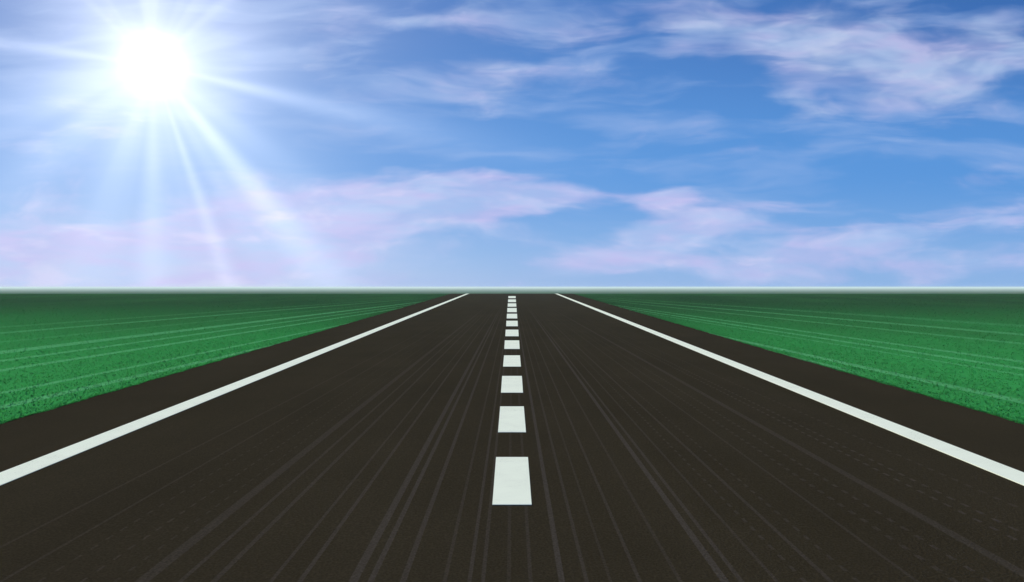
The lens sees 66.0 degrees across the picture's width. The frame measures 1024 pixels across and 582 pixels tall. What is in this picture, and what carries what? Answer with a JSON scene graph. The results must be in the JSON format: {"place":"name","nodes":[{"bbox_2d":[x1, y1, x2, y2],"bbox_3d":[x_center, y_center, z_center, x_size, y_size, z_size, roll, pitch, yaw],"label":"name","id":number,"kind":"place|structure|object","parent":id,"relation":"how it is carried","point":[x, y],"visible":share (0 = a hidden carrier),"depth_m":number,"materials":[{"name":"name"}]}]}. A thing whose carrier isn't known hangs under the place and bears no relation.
{"place":"outdoors","nodes":[
{"label":"outdoors","id":0,"kind":"place"},
{"bbox_2d":[0,294,1023,581],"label":"road","id":1,"kind":"structure","parent":0,"point":[644,452],"depth_m":7.28,"materials":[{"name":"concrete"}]},
{"bbox_2d":[0,294,466,485],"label":"edge line","id":2,"kind":"object","parent":1,"relation":"on","point":[21,470],"visible":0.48,"depth_m":9.73,"materials":[{"name":"paint"}]},
{"bbox_2d":[492,457,531,504],"bbox_3d":[0.000,1.655,6.959,0.314,0.030,1.615,0,0,0],"label":"lane marking","id":3,"kind":"object","parent":1,"relation":"on","point":[511,482],"visible":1,"depth_m":6.81,"materials":[{"name":"paint"}]},
{"bbox_2d":[498,406,525,431],"bbox_3d":[0.000,1.600,9.897,0.323,0.032,1.778,0,0,0],"label":"lane marking","id":4,"kind":"object","parent":1,"relation":"on","point":[511,418],"visible":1,"depth_m":9.80,"materials":[{"name":"paint"}]},
{"bbox_2d":[501,376,522,392],"bbox_3d":[0.000,1.539,13.067,0.352,0.035,2.006,0,0,0],"label":"lane marking","id":5,"kind":"object","parent":1,"relation":"on","point":[511,384],"visible":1,"depth_m":12.96,"materials":[{"name":"paint"}]},
{"bbox_2d":[503,355,520,366],"bbox_3d":[0.000,1.472,16.631,0.358,0.038,2.186,0,0,0],"label":"lane marking","id":6,"kind":"object","parent":1,"relation":"on","point":[511,360],"visible":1,"depth_m":16.44,"materials":[{"name":"paint"}]},
{"bbox_2d":[504,340,519,348],"bbox_3d":[0.000,1.397,20.576,0.398,0.043,2.552,0,0,0],"label":"lane marking","id":7,"kind":"object","parent":1,"relation":"on","point":[511,344],"visible":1,"depth_m":20.53,"materials":[{"name":"paint"}]},
{"bbox_2d":[505,330,518,335],"bbox_3d":[0.000,1.317,24.796,0.419,0.046,2.824,0,0,0],"label":"lane marking","id":8,"kind":"object","parent":1,"relation":"on","point":[511,333],"visible":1,"depth_m":24.45,"materials":[{"name":"paint"}]},
{"bbox_2d":[506,321,517,325],"bbox_3d":[0.000,1.223,29.732,0.446,0.054,3.376,0,0,0],"label":"lane marking","id":9,"kind":"object","parent":1,"relation":"on","point":[511,323],"visible":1,"depth_m":29.61,"materials":[{"name":"paint"}]},
{"bbox_2d":[507,314,516,317],"bbox_3d":[0.000,1.118,35.245,0.477,0.064,4.057,0,0,0],"label":"lane marking","id":10,"kind":"object","parent":1,"relation":"on","point":[511,315],"visible":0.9,"depth_m":35.17,"materials":[{"name":"paint"}]},
{"bbox_2d":[507,308,516,311],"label":"lane marking","id":11,"kind":"object","parent":1,"relation":"on","point":[511,309],"visible":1,"depth_m":41.38,"materials":[{"name":"paint"}]},
{"bbox_2d":[508,303,515,306],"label":"lane marking","id":12,"kind":"object","parent":1,"relation":"on","point":[511,304],"visible":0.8,"depth_m":48.53,"materials":[{"name":"paint"}]},
{"bbox_2d":[557,294,1023,485],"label":"edge line","id":13,"kind":"object","parent":1,"relation":"on","point":[1002,470],"visible":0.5,"depth_m":9.73,"materials":[{"name":"paint"}]},
{"bbox_2d":[0,288,1023,423],"bbox_3d":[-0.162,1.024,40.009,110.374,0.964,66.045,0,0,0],"label":"grass","id":14,"kind":"structure","parent":0,"point":[391,308],"depth_m":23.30,"materials":[{"name":"green plant"}]},
{"bbox_2d":[0,0,1023,287],"label":"sky","id":15,"kind":"structure","parent":0,"point":[144,143],"materials":[{"name":"blue"}]}
]}

